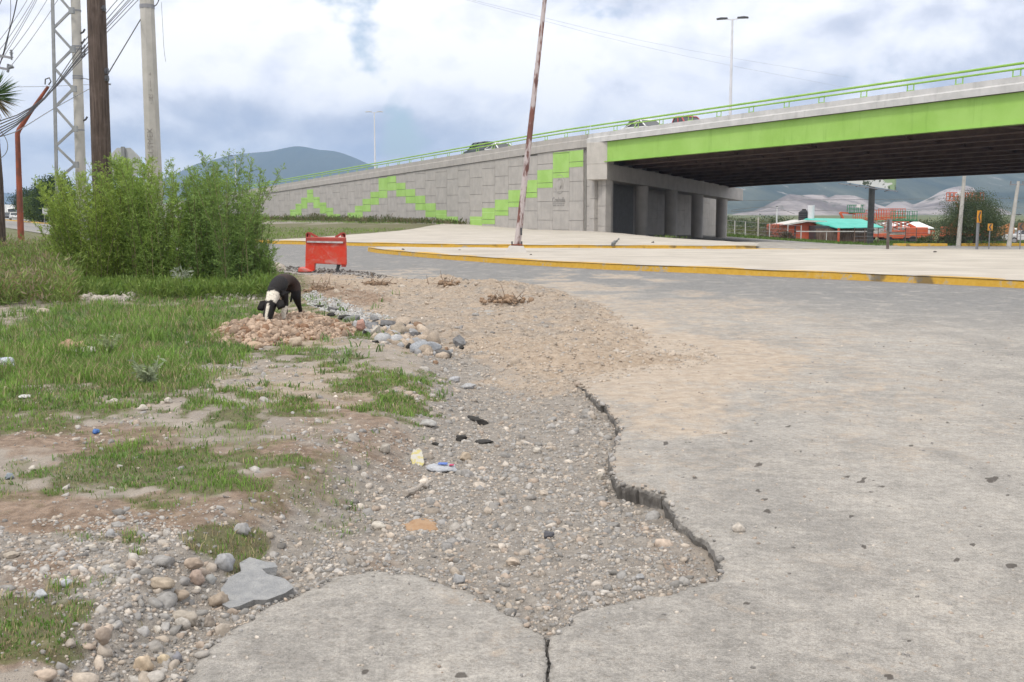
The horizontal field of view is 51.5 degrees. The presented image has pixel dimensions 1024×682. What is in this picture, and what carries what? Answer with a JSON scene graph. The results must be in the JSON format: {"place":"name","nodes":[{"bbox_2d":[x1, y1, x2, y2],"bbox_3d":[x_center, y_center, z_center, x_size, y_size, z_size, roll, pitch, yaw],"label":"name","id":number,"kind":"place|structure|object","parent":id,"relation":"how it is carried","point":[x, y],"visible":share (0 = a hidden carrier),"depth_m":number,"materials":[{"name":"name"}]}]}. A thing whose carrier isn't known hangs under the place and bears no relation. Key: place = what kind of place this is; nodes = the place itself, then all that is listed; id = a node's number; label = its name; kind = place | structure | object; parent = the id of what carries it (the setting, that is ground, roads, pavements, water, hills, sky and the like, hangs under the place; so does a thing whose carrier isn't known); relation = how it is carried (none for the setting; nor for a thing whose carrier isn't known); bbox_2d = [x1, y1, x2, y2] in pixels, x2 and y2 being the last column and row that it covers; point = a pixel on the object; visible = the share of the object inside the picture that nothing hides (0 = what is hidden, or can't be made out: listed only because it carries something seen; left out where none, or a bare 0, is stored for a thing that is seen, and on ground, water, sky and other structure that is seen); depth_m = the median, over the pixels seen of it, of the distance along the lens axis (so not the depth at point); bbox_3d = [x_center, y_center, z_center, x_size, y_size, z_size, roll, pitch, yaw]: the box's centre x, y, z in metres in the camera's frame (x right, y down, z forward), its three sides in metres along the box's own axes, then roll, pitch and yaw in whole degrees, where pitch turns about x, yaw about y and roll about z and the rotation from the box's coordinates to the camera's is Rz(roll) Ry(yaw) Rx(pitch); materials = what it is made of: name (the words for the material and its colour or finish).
{"place":"outdoors","nodes":[
{"label":"outdoors","id":0,"kind":"place"},
{"bbox_2d":[0,50,13,72],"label":"utility pole","id":1,"kind":"object","parent":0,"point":[9,67],"visible":1,"depth_m":23.21,"materials":[{"name":"metal"}]},
{"bbox_2d":[0,0,116,136],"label":"cable","id":2,"kind":"object","parent":1,"relation":"attached to","point":[55,82],"visible":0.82,"depth_m":26.52,"materials":[{"name":"grey plastic"}]},
{"bbox_2d":[0,0,123,133],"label":"cable","id":3,"kind":"object","parent":1,"relation":"attached to","point":[58,81],"visible":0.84,"depth_m":26.89,"materials":[{"name":"grey plastic"}]},
{"bbox_2d":[0,0,127,130],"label":"cable","id":4,"kind":"object","parent":1,"relation":"attached to","point":[62,77],"visible":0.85,"depth_m":27.47,"materials":[{"name":"grey plastic"}]},
{"bbox_2d":[0,0,133,124],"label":"cable","id":5,"kind":"object","parent":1,"relation":"attached to","point":[64,76],"visible":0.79,"depth_m":28.01,"materials":[{"name":"grey plastic"}]},
{"bbox_2d":[0,0,137,120],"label":"cable","id":6,"kind":"object","parent":1,"relation":"attached to","point":[67,74],"visible":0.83,"depth_m":28.12,"materials":[{"name":"grey plastic"}]},
{"bbox_2d":[5,218,51,227],"bbox_3d":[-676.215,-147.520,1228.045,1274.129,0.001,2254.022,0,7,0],"label":"road","id":7,"kind":"structure","parent":0,"point":[25,223],"depth_m":148.84,"materials":[{"name":"concrete"}]},
{"bbox_2d":[64,146,373,207],"bbox_3d":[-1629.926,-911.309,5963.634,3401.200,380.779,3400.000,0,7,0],"label":"mountain","id":8,"kind":"structure","parent":0,"point":[299,161],"depth_m":5714.97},
{"bbox_2d":[0,214,1023,681],"bbox_3d":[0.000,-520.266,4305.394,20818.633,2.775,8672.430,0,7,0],"label":"ground","id":9,"kind":"structure","parent":0,"point":[14,506],"depth_m":6.69,"materials":[{"name":"beige gravel"}]},
{"bbox_2d":[0,71,22,247],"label":"palm tree","id":10,"kind":"object","parent":9,"relation":"on","point":[5,88],"visible":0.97,"depth_m":29.63,"materials":[{"name":"green plant"}]},
{"bbox_2d":[5,187,35,215],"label":"tree","id":11,"kind":"object","parent":9,"relation":"on","point":[14,202],"visible":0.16,"depth_m":206.75,"materials":[{"name":"green plant"}]},
{"bbox_2d":[14,191,51,222],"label":"tree","id":12,"kind":"object","parent":9,"relation":"on","point":[27,213],"visible":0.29,"depth_m":162.26,"materials":[{"name":"green plant"}]},
{"bbox_2d":[15,77,51,240],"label":"bent pole","id":13,"kind":"object","parent":9,"relation":"on","point":[20,216],"visible":0.75,"depth_m":42.43,"materials":[{"name":"red metal"}]},
{"bbox_2d":[0,233,88,303],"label":"weeds","id":14,"kind":"object","parent":9,"relation":"on","point":[27,267],"visible":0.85,"depth_m":18.20,"materials":[{"name":"green plant"}]},
{"bbox_2d":[34,668,57,680],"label":"rock","id":15,"kind":"object","parent":9,"relation":"on","point":[47,674],"visible":0.99,"depth_m":3.50,"materials":[{"name":"stone"}]},
{"bbox_2d":[23,174,89,219],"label":"tree","id":16,"kind":"object","parent":9,"relation":"on","point":[36,203],"visible":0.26,"depth_m":146.95,"materials":[{"name":"green plant"}]},
{"bbox_2d":[51,0,78,196],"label":"lattice mast","id":17,"kind":"object","parent":9,"relation":"on","point":[71,10],"visible":0.91,"depth_m":34.81,"materials":[{"name":"grey metal"}]},
{"bbox_2d":[71,0,87,238],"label":"utility pole","id":18,"kind":"object","parent":9,"relation":"on","point":[78,104],"visible":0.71,"depth_m":35.16,"materials":[{"name":"concrete"}]},
{"bbox_2d":[87,0,113,277],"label":"utility pole","id":19,"kind":"object","parent":9,"relation":"on","point":[99,85],"visible":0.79,"depth_m":22.86,"materials":[{"name":"brown wood"}]},
{"bbox_2d":[31,151,170,278],"bbox_3d":[-8.668,-2.572,22.410,2.994,2.776,2.831,0,7,0],"label":"tall shrub","id":20,"kind":"object","parent":9,"relation":"on","point":[98,247],"visible":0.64,"depth_m":21.79,"materials":[{"name":"green plant"}]},
{"bbox_2d":[80,290,136,301],"bbox_3d":[-7.354,-0.831,19.172,1.138,0.227,2.803,-2,7,-15],"label":"rubble","id":21,"kind":"object","parent":9,"relation":"on","point":[120,298],"visible":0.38,"depth_m":18.25,"materials":[{"name":"stone"}]},
{"bbox_2d":[98,334,122,352],"bbox_3d":[-4.273,0.032,11.276,0.228,0.256,0.398,0,7,0],"label":"weed plant","id":22,"kind":"object","parent":9,"relation":"on","point":[105,342],"visible":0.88,"depth_m":11.25,"materials":[{"name":"green plant"}]},
{"bbox_2d":[111,147,140,180],"bbox_3d":[-10.095,-3.470,27.754,0.841,3.169,0.100,0,7,0],"label":"stop sign","id":23,"kind":"object","parent":9,"relation":"on","point":[130,153],"visible":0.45,"depth_m":27.62,"materials":[{"name":"metal"}]},
{"bbox_2d":[133,655,153,670],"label":"rock","id":24,"kind":"object","parent":9,"relation":"on","point":[143,663],"visible":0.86,"depth_m":3.84,"materials":[{"name":"stone"}]},
{"bbox_2d":[128,353,166,382],"bbox_3d":[-3.125,0.244,9.130,0.325,0.330,0.330,0,7,0],"label":"weed plant","id":25,"kind":"object","parent":9,"relation":"on","point":[147,375],"visible":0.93,"depth_m":9.06,"materials":[{"name":"green plant"}]},
{"bbox_2d":[139,0,165,253],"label":"utility pole","id":26,"kind":"object","parent":9,"relation":"on","point":[150,89],"visible":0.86,"depth_m":26.30,"materials":[{"name":"concrete"}]},
{"bbox_2d":[84,152,231,278],"bbox_3d":[-7.261,-2.501,21.827,2.460,2.771,3.053,-5,8,-34],"label":"tall shrub","id":27,"kind":"object","parent":9,"relation":"on","point":[150,258],"visible":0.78,"depth_m":21.24,"materials":[{"name":"green plant"}]},
{"bbox_2d":[69,269,291,297],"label":"undergrowth","id":28,"kind":"object","parent":9,"relation":"on","point":[194,286],"visible":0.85,"depth_m":18.77,"materials":[{"name":"green plant"}]},
{"bbox_2d":[169,264,192,281],"bbox_3d":[-6.228,-1.192,20.176,0.523,0.577,0.395,3,7,21],"label":"weed plant","id":29,"kind":"object","parent":9,"relation":"on","point":[182,271],"visible":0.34,"depth_m":20.14,"materials":[{"name":"green plant"}]},
{"bbox_2d":[174,589,189,600],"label":"rock","id":30,"kind":"object","parent":9,"relation":"on","point":[182,594],"visible":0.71,"depth_m":4.42,"materials":[{"name":"stone"}]},
{"bbox_2d":[184,557,203,568],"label":"rock","id":31,"kind":"object","parent":9,"relation":"on","point":[193,563],"visible":1,"depth_m":4.64,"materials":[{"name":"stone"}]},
{"bbox_2d":[189,569,204,585],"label":"rock","id":32,"kind":"object","parent":9,"relation":"on","point":[196,576],"visible":0.98,"depth_m":4.59,"materials":[{"name":"stone"}]},
{"bbox_2d":[207,591,228,606],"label":"rock","id":33,"kind":"object","parent":9,"relation":"on","point":[219,599],"visible":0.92,"depth_m":4.51,"materials":[{"name":"stone"}]},
{"bbox_2d":[214,553,234,571],"bbox_3d":[-1.310,1.010,4.830,0.085,0.090,0.076,2,7,16],"label":"rock","id":34,"kind":"object","parent":9,"relation":"on","point":[224,561],"visible":0.97,"depth_m":4.81,"materials":[{"name":"stone"}]},
{"bbox_2d":[0,269,453,666],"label":"grass","id":35,"kind":"structure","parent":9,"relation":"on","point":[65,369],"depth_m":9.42,"materials":[{"name":"green plant"}]},
{"bbox_2d":[170,148,285,280],"bbox_3d":[-5.720,-2.462,21.231,2.514,2.830,2.787,0,7,0],"label":"tall shrub","id":36,"kind":"object","parent":9,"relation":"on","point":[240,252],"visible":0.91,"depth_m":20.90,"materials":[{"name":"green plant"}]},
{"bbox_2d":[201,293,258,299],"bbox_3d":[-5.422,-0.901,19.790,1.310,0.207,3.598,-5,8,-35],"label":"rubble","id":37,"kind":"object","parent":9,"relation":"on","point":[248,295],"visible":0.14,"depth_m":18.60,"materials":[{"name":"stone"}]},
{"bbox_2d":[234,522,250,535],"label":"rock","id":38,"kind":"object","parent":9,"relation":"on","point":[244,528],"visible":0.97,"depth_m":5.18,"materials":[{"name":"stone"}]},
{"bbox_2d":[221,557,293,609],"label":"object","id":39,"kind":"object","parent":9,"relation":"on","point":[253,581],"depth_m":4.68,"materials":[{"name":"grey concrete"}]},
{"bbox_2d":[257,273,301,319],"bbox_3d":[-3.039,-0.539,14.047,0.366,0.694,1.129,1,7,8],"label":"dog","id":40,"kind":"object","parent":9,"relation":"on","point":[282,286],"visible":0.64,"depth_m":13.82},
{"bbox_2d":[207,310,356,345],"bbox_3d":[-2.849,-0.207,13.641,1.887,0.248,3.421,0,7,0],"label":"soil heap","id":41,"kind":"object","parent":9,"relation":"on","point":[305,326],"visible":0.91,"depth_m":12.82,"materials":[{"name":"beige gravel"}]},
{"bbox_2d":[289,336,301,346],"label":"rock","id":42,"kind":"object","parent":9,"relation":"on","point":[295,341],"visible":0.84,"depth_m":11.95,"materials":[{"name":"stone"}]},
{"bbox_2d":[303,274,343,291],"bbox_3d":[-3.657,-1.018,20.550,0.730,0.551,0.961,0,7,0],"label":"root tangle","id":43,"kind":"object","parent":9,"relation":"on","point":[320,287],"visible":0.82,"depth_m":20.40,"materials":[{"name":"plant"}]},
{"bbox_2d":[302,290,412,329],"bbox_3d":[-2.666,-0.499,16.720,0.789,0.159,6.575,-3,8,-24],"label":"crushed stone","id":44,"kind":"object","parent":9,"relation":"on","point":[350,310],"visible":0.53,"depth_m":17.11,"materials":[{"name":"grey gravel"}]},
{"bbox_2d":[361,273,397,285],"bbox_3d":[-2.892,-1.252,23.039,0.756,0.503,0.943,0,7,0],"label":"root tangle","id":45,"kind":"object","parent":9,"relation":"on","point":[374,283],"visible":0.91,"depth_m":22.97,"materials":[{"name":"plant"}]},
{"bbox_2d":[390,322,408,333],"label":"rock","id":46,"kind":"object","parent":9,"relation":"on","point":[400,327],"visible":0.58,"depth_m":13.34,"materials":[{"name":"stone"}]},
{"bbox_2d":[164,125,642,233],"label":"retaining wall","id":47,"kind":"structure","parent":9,"relation":"on","point":[481,188],"depth_m":95.56,"materials":[{"name":"concrete"}]},
{"bbox_2d":[464,141,492,153],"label":"suv","id":48,"kind":"object","parent":47,"relation":"on","point":[474,150],"visible":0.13,"depth_m":98.64,"materials":[{"name":"grey paint"}]},
{"bbox_2d":[353,314,454,358],"bbox_3d":[-1.385,-0.057,13.278,0.879,0.308,3.415,-3,7,-20],"label":"rubble","id":49,"kind":"object","parent":9,"relation":"on","point":[428,336],"visible":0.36,"depth_m":12.96,"materials":[{"name":"stone"}]},
{"bbox_2d":[411,449,423,465],"bbox_3d":[-0.632,0.785,7.092,0.090,0.098,0.154,-1,7,-6],"label":"snack packet","id":50,"kind":"object","parent":9,"relation":"on","point":[417,456],"visible":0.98,"depth_m":7.09},
{"bbox_2d":[402,479,433,496],"bbox_3d":[-0.564,0.885,6.442,0.046,0.048,0.365,3,8,23],"label":"stick","id":51,"kind":"object","parent":9,"relation":"on","point":[406,492],"visible":1,"depth_m":6.37,"materials":[{"name":"brown wood"}]},
{"bbox_2d":[403,518,437,531],"bbox_3d":[-0.498,0.990,5.724,0.213,0.033,0.290,0,7,0],"label":"earth patch","id":52,"kind":"object","parent":9,"relation":"on","point":[418,524],"visible":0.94,"depth_m":5.68,"materials":[{"name":"brown soil"}]},
{"bbox_2d":[410,340,442,351],"bbox_3d":[-0.984,0.076,11.994,0.375,0.177,0.194,-3,7,-22],"label":"rock","id":53,"kind":"object","parent":9,"relation":"on","point":[419,343],"visible":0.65,"depth_m":11.93,"materials":[{"name":"stone"}]},
{"bbox_2d":[165,213,690,238],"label":"median grass","id":54,"kind":"structure","parent":9,"relation":"on","point":[348,219],"depth_m":104.64,"materials":[{"name":"green plant"}]},
{"bbox_2d":[426,462,456,471],"bbox_3d":[-0.465,0.822,6.957,0.200,0.051,0.161,-1,7,-9],"label":"food wrapper","id":55,"kind":"object","parent":9,"relation":"on","point":[442,466],"visible":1,"depth_m":6.91,"materials":[{"name":"white plastic"}]},
{"bbox_2d":[426,271,462,287],"bbox_3d":[-1.317,-1.186,21.822,0.679,0.508,0.842,3,8,26],"label":"root tangle","id":56,"kind":"object","parent":9,"relation":"on","point":[444,283],"visible":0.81,"depth_m":21.63,"materials":[{"name":"plant"}]},
{"bbox_2d":[453,335,465,346],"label":"rock","id":57,"kind":"object","parent":9,"relation":"on","point":[458,340],"visible":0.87,"depth_m":12.77,"materials":[{"name":"grey stone"}]},
{"bbox_2d":[479,286,533,305],"bbox_3d":[-0.047,-0.766,18.126,0.920,0.440,0.904,4,8,32],"label":"root tangle","id":58,"kind":"object","parent":9,"relation":"on","point":[508,298],"visible":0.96,"depth_m":18.08,"materials":[{"name":"wood"}]},
{"bbox_2d":[368,247,1023,287],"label":"front kerb","id":59,"kind":"structure","parent":9,"relation":"on","point":[966,281],"depth_m":27.35,"materials":[{"name":"paint"}]},
{"bbox_2d":[839,204,864,218],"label":"boom lift","id":60,"kind":"object","parent":9,"relation":"on","point":[849,212],"visible":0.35,"depth_m":140.86,"materials":[{"name":"orange"}]},
{"bbox_2d":[727,214,1023,231],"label":"woods","id":61,"kind":"object","parent":9,"relation":"on","point":[762,222],"visible":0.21,"depth_m":228.93,"materials":[{"name":"green plant"}]},
{"bbox_2d":[865,210,894,238],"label":"scissor lift","id":62,"kind":"object","parent":9,"relation":"on","point":[882,229],"visible":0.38,"depth_m":137.80,"materials":[{"name":"red"}]},
{"bbox_2d":[878,208,905,239],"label":"scissor lift","id":63,"kind":"object","parent":9,"relation":"on","point":[883,238],"visible":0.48,"depth_m":140.77,"materials":[{"name":"red"}]},
{"bbox_2d":[890,211,916,240],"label":"scissor lift","id":64,"kind":"object","parent":9,"relation":"on","point":[909,220],"visible":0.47,"depth_m":136.79,"materials":[{"name":"red"}]},
{"bbox_2d":[893,243,946,245],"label":"roadside kerb","id":65,"kind":"structure","parent":9,"relation":"on","point":[922,244],"depth_m":114.29,"materials":[{"name":"paint"}]},
{"bbox_2d":[961,243,1023,245],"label":"roadside kerb","id":66,"kind":"structure","parent":9,"relation":"on","point":[995,244],"depth_m":115.01,"materials":[{"name":"paint"}]},
{"bbox_2d":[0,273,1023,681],"bbox_3d":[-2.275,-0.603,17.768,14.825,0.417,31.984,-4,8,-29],"label":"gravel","id":67,"kind":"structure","parent":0,"point":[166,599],"depth_m":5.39,"materials":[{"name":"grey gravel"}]},
{"bbox_2d":[94,625,111,644],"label":"rock","id":68,"kind":"object","parent":67,"relation":"on","point":[102,635],"visible":1,"depth_m":3.83,"materials":[{"name":"stone"}]},
{"bbox_2d":[150,577,174,589],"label":"rock","id":69,"kind":"object","parent":67,"relation":"on","point":[163,583],"visible":1,"depth_m":4.39,"materials":[{"name":"stone"}]},
{"bbox_2d":[172,609,197,626],"bbox_3d":[-1.324,1.127,4.295,0.116,0.066,0.088,3,8,26],"label":"rock","id":70,"kind":"object","parent":67,"relation":"on","point":[191,617],"visible":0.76,"depth_m":4.28,"materials":[{"name":"stone"}]},
{"bbox_2d":[203,615,215,627],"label":"rock","id":71,"kind":"object","parent":67,"relation":"on","point":[209,620],"visible":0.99,"depth_m":4.30,"materials":[{"name":"stone"}]},
{"bbox_2d":[0,0,1023,200],"label":"sky","id":72,"kind":"structure","parent":0,"point":[254,76],"materials":[{"name":"white"}]},
{"bbox_2d":[5,223,1023,681],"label":"road","id":73,"kind":"structure","parent":0,"point":[919,489],"depth_m":5.88,"materials":[{"name":"concrete"}]},
{"bbox_2d":[298,232,346,271],"bbox_3d":[-5.064,-2.377,28.386,1.262,1.058,0.440,0,7,0],"label":"traffic barrier","id":74,"kind":"object","parent":73,"relation":"on","point":[326,250],"visible":1,"depth_m":28.33,"materials":[{"name":"red plastic"}]},
{"bbox_2d":[284,265,390,278],"bbox_3d":[-4.885,-1.872,28.556,1.562,0.130,6.692,-5,8,-35],"label":"rubble","id":75,"kind":"object","parent":73,"relation":"on","point":[350,271],"visible":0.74,"depth_m":28.27,"materials":[{"name":"stone"}]},
{"bbox_2d":[272,240,755,248],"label":"kerb","id":76,"kind":"structure","parent":73,"relation":"on","point":[388,244],"depth_m":46.89,"materials":[{"name":"paint"}]},
{"bbox_2d":[370,247,1023,280],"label":"traffic island","id":77,"kind":"structure","parent":73,"relation":"on","point":[1005,264],"depth_m":32.45,"materials":[{"name":"concrete"}]},
{"bbox_2d":[505,0,546,252],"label":"leaning pole","id":78,"kind":"object","parent":77,"relation":"on","point":[517,246],"visible":0.91,"depth_m":37.12,"materials":[{"name":"grey metal"}]},
{"bbox_2d":[731,522,745,532],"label":"rock","id":79,"kind":"object","parent":73,"relation":"on","point":[737,527],"visible":1,"depth_m":5.34,"materials":[{"name":"stone"}]},
{"bbox_2d":[886,219,891,248],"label":"sign post","id":80,"kind":"object","parent":73,"relation":"on","point":[889,227],"visible":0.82,"depth_m":43.24,"materials":[{"name":"silver metal"}]},
{"bbox_2d":[975,211,981,248],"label":"chevron sign","id":81,"kind":"object","parent":73,"relation":"on","point":[979,214],"visible":0.96,"depth_m":43.26,"materials":[{"name":"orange metal"}]},
{"bbox_2d":[275,223,758,245],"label":"paved apron","id":82,"kind":"object","parent":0,"point":[443,233],"visible":0.9,"depth_m":59.06,"materials":[{"name":"concrete"}]},
{"bbox_2d":[733,194,911,214],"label":"quarry terrace","id":83,"kind":"structure","parent":0,"point":[792,203],"depth_m":1366.37,"materials":[{"name":"grey stone"}]},
{"bbox_2d":[633,234,1023,248],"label":"side road","id":84,"kind":"structure","parent":0,"point":[731,239],"depth_m":104.46,"materials":[{"name":"grey asphalt"}]},
{"bbox_2d":[587,62,1023,237],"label":"overpass","id":85,"kind":"object","parent":84,"relation":"on","point":[689,177],"visible":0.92,"depth_m":68.02,"materials":[{"name":"concrete"}]},
{"bbox_2d":[620,119,660,129],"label":"car","id":86,"kind":"object","parent":85,"relation":"on","point":[651,123],"visible":0.09,"depth_m":77.09,"materials":[{"name":"white paint"}]},
{"bbox_2d":[716,16,748,114],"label":"street lamp","id":87,"kind":"object","parent":85,"relation":"on","point":[731,64],"visible":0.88,"depth_m":82.86,"materials":[{"name":"grey metal"}]},
{"bbox_2d":[956,176,965,245],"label":"utility pole","id":88,"kind":"object","parent":84,"relation":"on","point":[959,233],"visible":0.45,"depth_m":114.02,"materials":[{"name":"concrete"}]},
{"bbox_2d":[1006,181,1023,246],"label":"utility pole","id":89,"kind":"object","parent":84,"relation":"on","point":[1010,232],"visible":1,"depth_m":112.09,"materials":[{"name":"concrete"}]},
{"bbox_2d":[727,173,1023,213],"bbox_3d":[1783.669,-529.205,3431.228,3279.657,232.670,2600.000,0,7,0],"label":"mountain","id":90,"kind":"structure","parent":0,"point":[913,190],"depth_m":2598.00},
{"bbox_2d":[885,186,1010,214],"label":"quarry mound","id":91,"kind":"object","parent":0,"point":[930,206],"visible":0.44,"depth_m":1633.25,"materials":[{"name":"grey stone"}]},
{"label":"yard ground","id":92,"kind":"structure","parent":0,"visible":0},
{"bbox_2d":[727,226,759,235],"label":"shrub","id":93,"kind":"object","parent":92,"relation":"on","point":[739,232],"visible":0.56,"depth_m":120.19,"materials":[{"name":"green plant"}]},
{"bbox_2d":[727,217,801,237],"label":"wire fence","id":94,"kind":"object","parent":92,"relation":"on","point":[758,227],"visible":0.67,"depth_m":118.36,"materials":[{"name":"metal"}]},
{"bbox_2d":[760,222,788,237],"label":"shrub","id":95,"kind":"object","parent":92,"relation":"on","point":[775,233],"visible":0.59,"depth_m":121.06,"materials":[{"name":"green plant"}]},
{"bbox_2d":[767,205,826,239],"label":"store","id":96,"kind":"structure","parent":92,"relation":"on","point":[805,224],"depth_m":130.33,"materials":[{"name":"red"}]},
{"bbox_2d":[796,218,883,242],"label":"market shed","id":97,"kind":"structure","parent":92,"relation":"on","point":[835,229],"depth_m":127.44,"materials":[{"name":"teal metal"}]},
{"bbox_2d":[838,179,897,243],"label":"billboard","id":98,"kind":"object","parent":92,"relation":"on","point":[886,184],"visible":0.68,"depth_m":119.44,"materials":[{"name":"silver metal"}]},
{"bbox_2d":[727,233,1023,245],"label":"roadside grass","id":99,"kind":"structure","parent":92,"relation":"on","point":[891,242],"depth_m":116.04,"materials":[{"name":"green plant"}]},
{"bbox_2d":[884,221,908,240],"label":"scissor lift","id":100,"kind":"object","parent":92,"relation":"on","point":[897,231],"visible":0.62,"depth_m":131.94,"materials":[{"name":"orange"}]},
{"bbox_2d":[904,223,934,241],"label":"boom lift","id":101,"kind":"object","parent":92,"relation":"on","point":[911,230],"visible":0.65,"depth_m":126.51,"materials":[{"name":"orange"}]},
{"bbox_2d":[921,230,953,242],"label":"shrub","id":102,"kind":"object","parent":92,"relation":"on","point":[931,238],"visible":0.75,"depth_m":118.28,"materials":[{"name":"green plant"}]},
{"bbox_2d":[854,227,1023,242],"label":"wire fence","id":103,"kind":"object","parent":92,"relation":"on","point":[916,236],"visible":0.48,"depth_m":120.43,"materials":[{"name":"silver metal"}]},
{"bbox_2d":[928,187,1019,246],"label":"tree","id":104,"kind":"object","parent":92,"relation":"on","point":[989,212],"visible":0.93,"depth_m":115.18,"materials":[{"name":"green plant"}]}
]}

